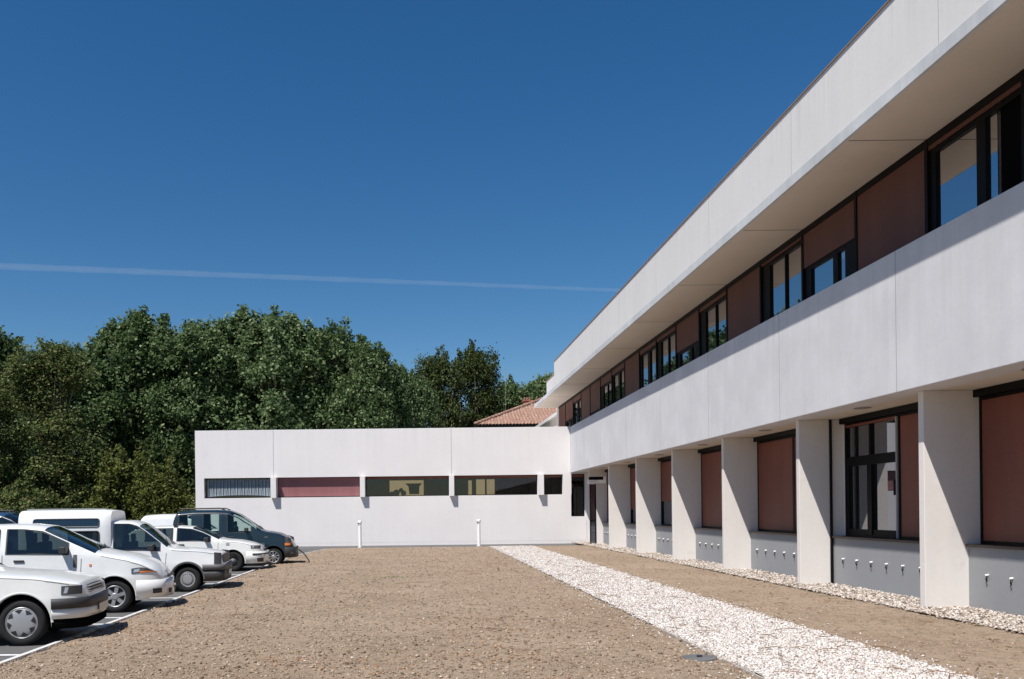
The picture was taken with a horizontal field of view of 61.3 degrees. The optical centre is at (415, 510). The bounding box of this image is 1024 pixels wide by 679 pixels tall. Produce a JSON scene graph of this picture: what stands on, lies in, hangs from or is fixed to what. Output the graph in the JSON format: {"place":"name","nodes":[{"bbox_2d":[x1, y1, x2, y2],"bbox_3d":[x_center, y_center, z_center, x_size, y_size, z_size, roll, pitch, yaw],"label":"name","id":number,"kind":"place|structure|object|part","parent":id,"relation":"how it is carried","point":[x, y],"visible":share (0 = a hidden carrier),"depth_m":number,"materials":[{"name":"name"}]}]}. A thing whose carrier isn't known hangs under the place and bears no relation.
{"place":"outdoors","nodes":[
{"label":"outdoors","id":0,"kind":"place"},
{"bbox_2d":[0,543,581,660],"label":"parking asphalt","id":1,"kind":"structure","parent":0,"point":[7,647],"depth_m":17.04,"materials":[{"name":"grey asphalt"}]},
{"bbox_2d":[0,510,18,523],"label":"people carrier","id":2,"kind":"object","parent":1,"relation":"on","point":[9,518],"visible":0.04,"depth_m":26.98,"materials":[{"name":"blue glass"}]},
{"bbox_2d":[0,517,14,523],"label":"side window","id":3,"kind":"structure","parent":2,"relation":"in","point":[2,520],"depth_m":26.86,"materials":[{"name":"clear glass"}]},
{"bbox_2d":[0,563,107,645],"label":"saloon car","id":4,"kind":"object","parent":1,"relation":"on","point":[36,604],"visible":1,"depth_m":11.86,"materials":[{"name":"white paint"}]},
{"bbox_2d":[0,523,175,612],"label":"hatchback car","id":5,"kind":"object","parent":1,"relation":"on","point":[129,577],"visible":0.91,"depth_m":15.63,"materials":[{"name":"white paint"}]},
{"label":"side window","id":6,"kind":"part","parent":5,"relation":"part of","materials":[{"name":"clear glass"}]},
{"bbox_2d":[0,574,239,655],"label":"bay markings","id":7,"kind":"object","parent":1,"relation":"on","point":[93,624],"visible":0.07,"depth_m":14.01,"materials":[{"name":"paint"}]},
{"bbox_2d":[18,508,231,591],"bbox_3d":[-6.707,0.906,20.253,4.620,1.940,1.909,-1,0,-6],"label":"box van","id":8,"kind":"object","parent":1,"relation":"on","point":[192,568],"visible":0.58,"depth_m":19.58,"materials":[{"name":"white paint"}]},
{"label":"side window","id":9,"kind":"part","parent":8,"relation":"part of","materials":[{"name":"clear glass"}]},
{"bbox_2d":[0,549,323,666],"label":"kerb","id":10,"kind":"structure","parent":1,"relation":"on","point":[45,647],"depth_m":13.83,"materials":[{"name":"concrete"}]},
{"bbox_2d":[141,514,218,530],"bbox_3d":[-9.014,1.010,35.000,4.190,1.786,1.703,-1,0,0],"label":"van","id":11,"kind":"object","parent":1,"relation":"on","point":[160,519],"visible":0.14,"depth_m":34.27,"materials":[{"name":"white paint"}]},
{"bbox_2d":[154,523,269,570],"bbox_3d":[-6.876,1.128,27.046,4.502,1.500,1.990,-1,0,-5],"label":"estate car","id":12,"kind":"object","parent":1,"relation":"on","point":[243,552],"visible":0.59,"depth_m":26.34,"materials":[{"name":"white paint"}]},
{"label":"side window","id":13,"kind":"part","parent":12,"relation":"part of","materials":[{"name":"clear glass"}]},
{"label":"side window","id":14,"kind":"part","parent":12,"relation":"part of","materials":[{"name":"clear glass"}]},
{"bbox_2d":[173,508,298,564],"bbox_3d":[-6.165,0.878,29.648,4.202,1.984,1.981,-1,0,-4],"label":"people carrier","id":15,"kind":"object","parent":1,"relation":"on","point":[281,546],"visible":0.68,"depth_m":28.94,"materials":[{"name":"blue paint"}]},
{"bbox_2d":[227,514,251,532],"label":"side window","id":16,"kind":"structure","parent":15,"relation":"in","point":[227,514],"depth_m":28.88,"materials":[{"name":"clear glass"}]},
{"bbox_2d":[233,514,256,531],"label":"side window","id":17,"kind":"structure","parent":15,"relation":"in","point":[233,514],"depth_m":30.42,"materials":[{"name":"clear glass"}]},
{"bbox_2d":[358,521,362,547],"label":"bollard","id":18,"kind":"object","parent":1,"relation":"on","point":[359,535],"visible":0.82,"depth_m":41.28,"materials":[{"name":"white metal"}]},
{"bbox_2d":[477,519,480,546],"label":"bollard","id":19,"kind":"object","parent":1,"relation":"on","point":[478,533],"visible":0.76,"depth_m":41.53,"materials":[{"name":"white metal"}]},
{"bbox_2d":[0,0,886,502],"label":"sky","id":20,"kind":"structure","parent":0,"point":[425,175],"materials":[{"name":"blue"}]},
{"bbox_2d":[0,545,1023,678],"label":"soil ground","id":21,"kind":"structure","parent":0,"point":[838,624],"depth_m":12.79,"materials":[{"name":"brown soil"}]},
{"bbox_2d":[195,427,589,545],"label":"wing","id":22,"kind":"structure","parent":21,"relation":"on","point":[416,486],"depth_m":45.00,"materials":[{"name":"white paint"}]},
{"bbox_2d":[205,478,270,497],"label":"window","id":23,"kind":"structure","parent":22,"relation":"in","point":[214,487],"depth_m":45.26,"materials":[{"name":"black metal"}]},
{"bbox_2d":[278,477,359,497],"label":"window","id":24,"kind":"structure","parent":22,"relation":"in","point":[301,486],"depth_m":45.24,"materials":[{"name":"red metal"}]},
{"bbox_2d":[390,480,423,495],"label":"lit window","id":25,"kind":"structure","parent":22,"relation":"in","point":[396,484],"depth_m":49.10,"materials":[{"name":"yellow"}]},
{"bbox_2d":[366,476,448,496],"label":"window","id":26,"kind":"structure","parent":22,"relation":"in","point":[433,485],"depth_m":49.20,"materials":[{"name":"glass"}]},
{"bbox_2d":[468,479,494,494],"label":"lit window","id":27,"kind":"structure","parent":22,"relation":"in","point":[480,483],"depth_m":48.90,"materials":[{"name":"yellow glass"}]},
{"bbox_2d":[454,475,536,495],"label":"window","id":28,"kind":"structure","parent":22,"relation":"in","point":[504,484],"depth_m":49.20,"materials":[{"name":"glass"}]},
{"bbox_2d":[544,475,561,494],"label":"window","id":29,"kind":"structure","parent":22,"relation":"in","point":[552,483],"depth_m":48.36,"materials":[{"name":"black glass"}]},
{"bbox_2d":[571,472,584,515],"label":"window","id":30,"kind":"structure","parent":22,"relation":"in","point":[577,480],"depth_m":47.02,"materials":[{"name":"black glass"}]},
{"bbox_2d":[56,554,1023,678],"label":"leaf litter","id":31,"kind":"object","parent":21,"relation":"on","point":[423,642],"visible":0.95,"depth_m":10.91,"materials":[{"name":"brown plant"}]},
{"bbox_2d":[117,559,999,678],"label":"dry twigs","id":32,"kind":"object","parent":21,"relation":"on","point":[669,631],"visible":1,"depth_m":11.66,"materials":[{"name":"brown wood"}]},
{"bbox_2d":[682,654,716,661],"bbox_3d":[3.269,1.698,9.850,0.400,0.070,0.400,-1,0,0],"label":"drain lid","id":33,"kind":"object","parent":21,"relation":"on","point":[702,657],"visible":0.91,"depth_m":9.79,"materials":[{"name":"grey metal"}]},
{"bbox_2d":[653,625,764,678],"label":"path edging","id":34,"kind":"object","parent":21,"relation":"on","point":[710,653],"visible":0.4,"depth_m":10.15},
{"bbox_2d":[523,559,1021,678],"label":"stray pebbles","id":35,"kind":"object","parent":21,"relation":"on","point":[936,660],"visible":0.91,"depth_m":11.60,"materials":[{"name":"white stone"}]},
{"bbox_2d":[573,542,1021,631],"bbox_3d":[8.694,1.631,17.975,1.250,0.013,53.640,-1,0,0],"label":"gravel strip","id":36,"kind":"object","parent":21,"relation":"on","point":[828,588],"visible":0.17,"depth_m":17.76,"materials":[{"name":"white gravel"}]},
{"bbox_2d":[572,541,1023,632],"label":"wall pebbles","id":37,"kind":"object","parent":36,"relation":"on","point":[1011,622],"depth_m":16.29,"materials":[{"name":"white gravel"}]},
{"bbox_2d":[473,376,555,427],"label":"tiled house","id":38,"kind":"structure","parent":0,"point":[526,413],"depth_m":72.20,"materials":[{"name":"tile"}]},
{"bbox_2d":[535,412,556,426],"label":"wall","id":39,"kind":"structure","parent":0,"point":[549,421],"depth_m":56.96,"materials":[{"name":"white paint"}]},
{"bbox_2d":[489,545,977,678],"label":"gravel path","id":40,"kind":"structure","parent":0,"point":[690,615],"depth_m":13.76,"materials":[{"name":"white gravel"}]},
{"bbox_3d":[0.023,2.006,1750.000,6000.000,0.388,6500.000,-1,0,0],"label":"ground","id":41,"kind":"structure","parent":0,"visible":0},
{"bbox_2d":[0,382,45,493],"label":"ivy tree","id":42,"kind":"object","parent":41,"relation":"on","point":[7,405],"visible":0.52,"depth_m":49.89,"materials":[{"name":"green plant"}]},
{"bbox_2d":[0,325,61,494],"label":"broadleaf tree","id":43,"kind":"object","parent":41,"relation":"on","point":[7,346],"visible":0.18,"depth_m":61.02,"materials":[{"name":"green plant"}]},
{"bbox_2d":[0,467,76,513],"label":"shrub","id":44,"kind":"object","parent":41,"relation":"on","point":[15,499],"visible":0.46,"depth_m":45.54,"materials":[{"name":"green plant"}]},
{"bbox_2d":[0,332,120,508],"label":"ivy tree","id":45,"kind":"object","parent":41,"relation":"on","point":[56,368],"visible":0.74,"depth_m":51.34,"materials":[{"name":"green plant"}]},
{"bbox_2d":[7,339,135,495],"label":"plane tree","id":46,"kind":"object","parent":41,"relation":"on","point":[83,398],"visible":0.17,"depth_m":58.74,"materials":[{"name":"green plant"}]},
{"bbox_2d":[43,440,130,519],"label":"shrub","id":47,"kind":"object","parent":41,"relation":"on","point":[87,475],"visible":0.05,"depth_m":55.08,"materials":[{"name":"green plant"}]},
{"bbox_2d":[78,440,153,519],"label":"shrub","id":48,"kind":"object","parent":41,"relation":"on","point":[113,474],"visible":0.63,"depth_m":49.38,"materials":[{"name":"green plant"}]},
{"bbox_2d":[65,305,192,501],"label":"plane tree","id":49,"kind":"object","parent":41,"relation":"on","point":[120,347],"visible":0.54,"depth_m":58.86,"materials":[{"name":"green plant"}]},
{"bbox_2d":[129,455,195,520],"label":"shrub","id":50,"kind":"object","parent":41,"relation":"on","point":[159,495],"visible":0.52,"depth_m":48.50,"materials":[{"name":"green plant"}]},
{"bbox_2d":[133,425,195,504],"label":"shrub","id":51,"kind":"object","parent":41,"relation":"on","point":[180,451],"visible":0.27,"depth_m":56.03,"materials":[{"name":"green plant"}]},
{"bbox_2d":[135,318,261,501],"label":"plane tree","id":52,"kind":"object","parent":41,"relation":"on","point":[200,349],"visible":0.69,"depth_m":58.02,"materials":[{"name":"green plant"}]},
{"bbox_2d":[168,303,273,497],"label":"plane tree","id":53,"kind":"object","parent":41,"relation":"on","point":[237,318],"visible":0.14,"depth_m":60.74,"materials":[{"name":"green plant"}]},
{"bbox_2d":[222,305,338,429],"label":"plane tree","id":54,"kind":"object","parent":41,"relation":"on","point":[269,345],"visible":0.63,"depth_m":58.24,"materials":[{"name":"green plant"}]},
{"bbox_2d":[270,316,375,429],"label":"plane tree","id":55,"kind":"object","parent":41,"relation":"on","point":[333,343],"visible":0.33,"depth_m":59.17,"materials":[{"name":"green plant"}]},
{"bbox_2d":[315,339,403,428],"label":"plane tree","id":56,"kind":"object","parent":41,"relation":"on","point":[371,371],"visible":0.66,"depth_m":58.63,"materials":[{"name":"green plant"}]},
{"bbox_2d":[380,359,425,428],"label":"plane tree","id":57,"kind":"object","parent":41,"relation":"on","point":[409,399],"visible":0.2,"depth_m":61.04,"materials":[{"name":"green plant"}]},
{"bbox_2d":[409,368,445,427],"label":"plane tree","id":58,"kind":"object","parent":41,"relation":"on","point":[430,407],"visible":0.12,"depth_m":74.94,"materials":[{"name":"green plant"}]},
{"bbox_2d":[411,344,472,427],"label":"oak tree","id":59,"kind":"object","parent":41,"relation":"on","point":[437,371],"visible":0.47,"depth_m":86.58,"materials":[{"name":"green plant"}]},
{"bbox_2d":[444,339,507,427],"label":"oak tree","id":60,"kind":"object","parent":41,"relation":"on","point":[476,368],"visible":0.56,"depth_m":90.68,"materials":[{"name":"green plant"}]},
{"bbox_2d":[493,374,544,412],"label":"plane tree","id":61,"kind":"object","parent":41,"relation":"on","point":[515,395],"visible":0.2,"depth_m":95.67,"materials":[{"name":"green plant"}]},
{"bbox_2d":[527,371,553,395],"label":"plane tree","id":62,"kind":"object","parent":41,"relation":"on","point":[540,381],"visible":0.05,"depth_m":99.18,"materials":[{"name":"green plant"}]},
{"bbox_2d":[534,0,1023,615],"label":"office building","id":63,"kind":"structure","parent":41,"relation":"on","point":[794,348],"depth_m":16.71,"materials":[{"name":"white"}]},
{"bbox_2d":[559,402,565,426],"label":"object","id":64,"kind":"structure","parent":63,"relation":"in","point":[562,408],"depth_m":50.40,"materials":[{"name":"brown metal"}]},
{"bbox_2d":[565,396,573,426],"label":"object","id":65,"kind":"structure","parent":63,"relation":"in","point":[569,403],"depth_m":48.00,"materials":[{"name":"brown metal"}]},
{"bbox_2d":[573,391,581,424],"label":"window","id":66,"kind":"structure","parent":63,"relation":"in","point":[577,397],"depth_m":45.88,"materials":[{"name":"glass"}]},
{"bbox_2d":[581,384,590,419],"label":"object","id":67,"kind":"structure","parent":63,"relation":"in","point":[585,393],"depth_m":43.58,"materials":[{"name":"brown metal"}]},
{"bbox_2d":[590,377,600,414],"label":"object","id":68,"kind":"structure","parent":63,"relation":"in","point":[595,387],"depth_m":41.17,"materials":[{"name":"brown metal"}]},
{"bbox_2d":[589,477,602,543],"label":"entrance door","id":69,"kind":"structure","parent":63,"relation":"in","point":[592,487],"depth_m":42.27,"materials":[{"name":"black metal"}]},
{"bbox_2d":[600,368,612,409],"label":"window","id":70,"kind":"structure","parent":63,"relation":"in","point":[607,378],"depth_m":38.80,"materials":[{"name":"black metal"}]},
{"bbox_2d":[605,469,608,521],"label":"window","id":71,"kind":"structure","parent":63,"relation":"in","point":[606,470],"depth_m":42.07,"materials":[{"name":"black metal"}]},
{"bbox_2d":[612,359,624,402],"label":"window","id":72,"kind":"structure","parent":63,"relation":"in","point":[618,371],"depth_m":36.48,"materials":[{"name":"black glass"}]},
{"bbox_2d":[628,463,635,523],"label":"window","id":73,"kind":"structure","parent":63,"relation":"in","point":[632,466],"depth_m":37.21,"materials":[{"name":"black metal"}]},
{"bbox_2d":[624,348,640,396],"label":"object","id":74,"kind":"structure","parent":63,"relation":"in","point":[632,362],"depth_m":34.17,"materials":[{"name":"brown metal"}]},
{"bbox_2d":[639,336,657,387],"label":"window","id":75,"kind":"structure","parent":63,"relation":"in","point":[648,352],"depth_m":31.81,"materials":[{"name":"glass"}]},
{"bbox_2d":[658,456,671,525],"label":"window","id":76,"kind":"structure","parent":63,"relation":"in","point":[665,464],"depth_m":32.25,"materials":[{"name":"black metal"}]},
{"bbox_2d":[656,322,677,378],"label":"window","id":77,"kind":"structure","parent":63,"relation":"in","point":[666,340],"depth_m":29.66,"materials":[{"name":"clear glass"}]},
{"bbox_2d":[676,305,700,367],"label":"window","id":78,"kind":"structure","parent":63,"relation":"in","point":[688,328],"depth_m":27.17,"materials":[{"name":"brown fabric"}]},
{"bbox_2d":[698,445,721,528],"bbox_3d":[9.437,-0.734,27.154,0.190,2.569,2.247,-1,0,0],"label":"window","id":79,"kind":"structure","parent":63,"relation":"in","point":[711,457],"depth_m":27.31,"materials":[{"name":"black metal"}]},
{"bbox_2d":[699,285,727,355],"bbox_3d":[8.712,-5.352,24.937,0.115,1.863,2.335,-1,0,0],"label":"window","id":80,"kind":"structure","parent":63,"relation":"in","point":[714,310],"depth_m":24.95,"materials":[{"name":"clear glass"}]},
{"bbox_2d":[727,260,762,340],"bbox_3d":[8.712,-5.352,22.613,0.115,1.863,2.335,-1,0,0],"label":"window","id":81,"kind":"structure","parent":63,"relation":"in","point":[744,293],"depth_m":22.49,"materials":[{"name":"brown fabric"}]},
{"bbox_2d":[753,430,793,532],"bbox_3d":[9.437,-0.734,22.504,0.190,2.569,2.247,-1,0,0],"label":"window","id":82,"kind":"structure","parent":63,"relation":"in","point":[775,488],"depth_m":22.44,"materials":[{"name":"black metal"}]},
{"bbox_2d":[761,229,804,321],"bbox_3d":[8.712,-5.352,20.288,0.115,1.863,2.335,-1,0,0],"label":"window","id":83,"kind":"structure","parent":63,"relation":"in","point":[783,271],"depth_m":20.27,"materials":[{"name":"glass"}]},
{"bbox_2d":[789,429,796,532],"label":"window","id":84,"kind":"structure","parent":63,"relation":"in","point":[793,431],"depth_m":21.31,"materials":[{"name":"black metal"}]},
{"bbox_2d":[803,191,857,298],"bbox_3d":[8.712,-5.352,17.962,0.115,1.863,2.335,-1,0,0],"label":"window","id":85,"kind":"structure","parent":63,"relation":"in","point":[830,242],"depth_m":17.87,"materials":[{"name":"brown fabric"}]},
{"bbox_2d":[839,408,898,538],"bbox_3d":[9.437,-0.734,17.789,0.190,2.569,2.117,-1,0,0],"label":"window","id":86,"kind":"structure","parent":63,"relation":"in","point":[871,439],"depth_m":17.71,"materials":[{"name":"glass"}]},
{"bbox_2d":[856,139,929,270],"bbox_3d":[8.712,-5.352,15.638,0.115,1.863,2.335,-1,0,0],"label":"window","id":87,"kind":"structure","parent":63,"relation":"in","point":[893,208],"depth_m":15.49,"materials":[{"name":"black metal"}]},
{"bbox_2d":[893,402,919,539],"bbox_3d":[9.437,-0.734,15.607,0.190,2.569,2.247,-1,0,0],"label":"window shutter","id":88,"kind":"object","parent":63,"relation":"in","point":[908,437],"depth_m":16.40,"materials":[{"name":"brown metal"}]},
{"bbox_2d":[927,69,1023,231],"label":"window","id":89,"kind":"structure","parent":63,"relation":"in","point":[964,169],"depth_m":13.23,"materials":[{"name":"clear glass"}]},
{"bbox_2d":[973,379,1023,545],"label":"window","id":90,"kind":"structure","parent":63,"relation":"in","point":[1001,406],"depth_m":13.79,"materials":[{"name":"black metal"}]}
]}

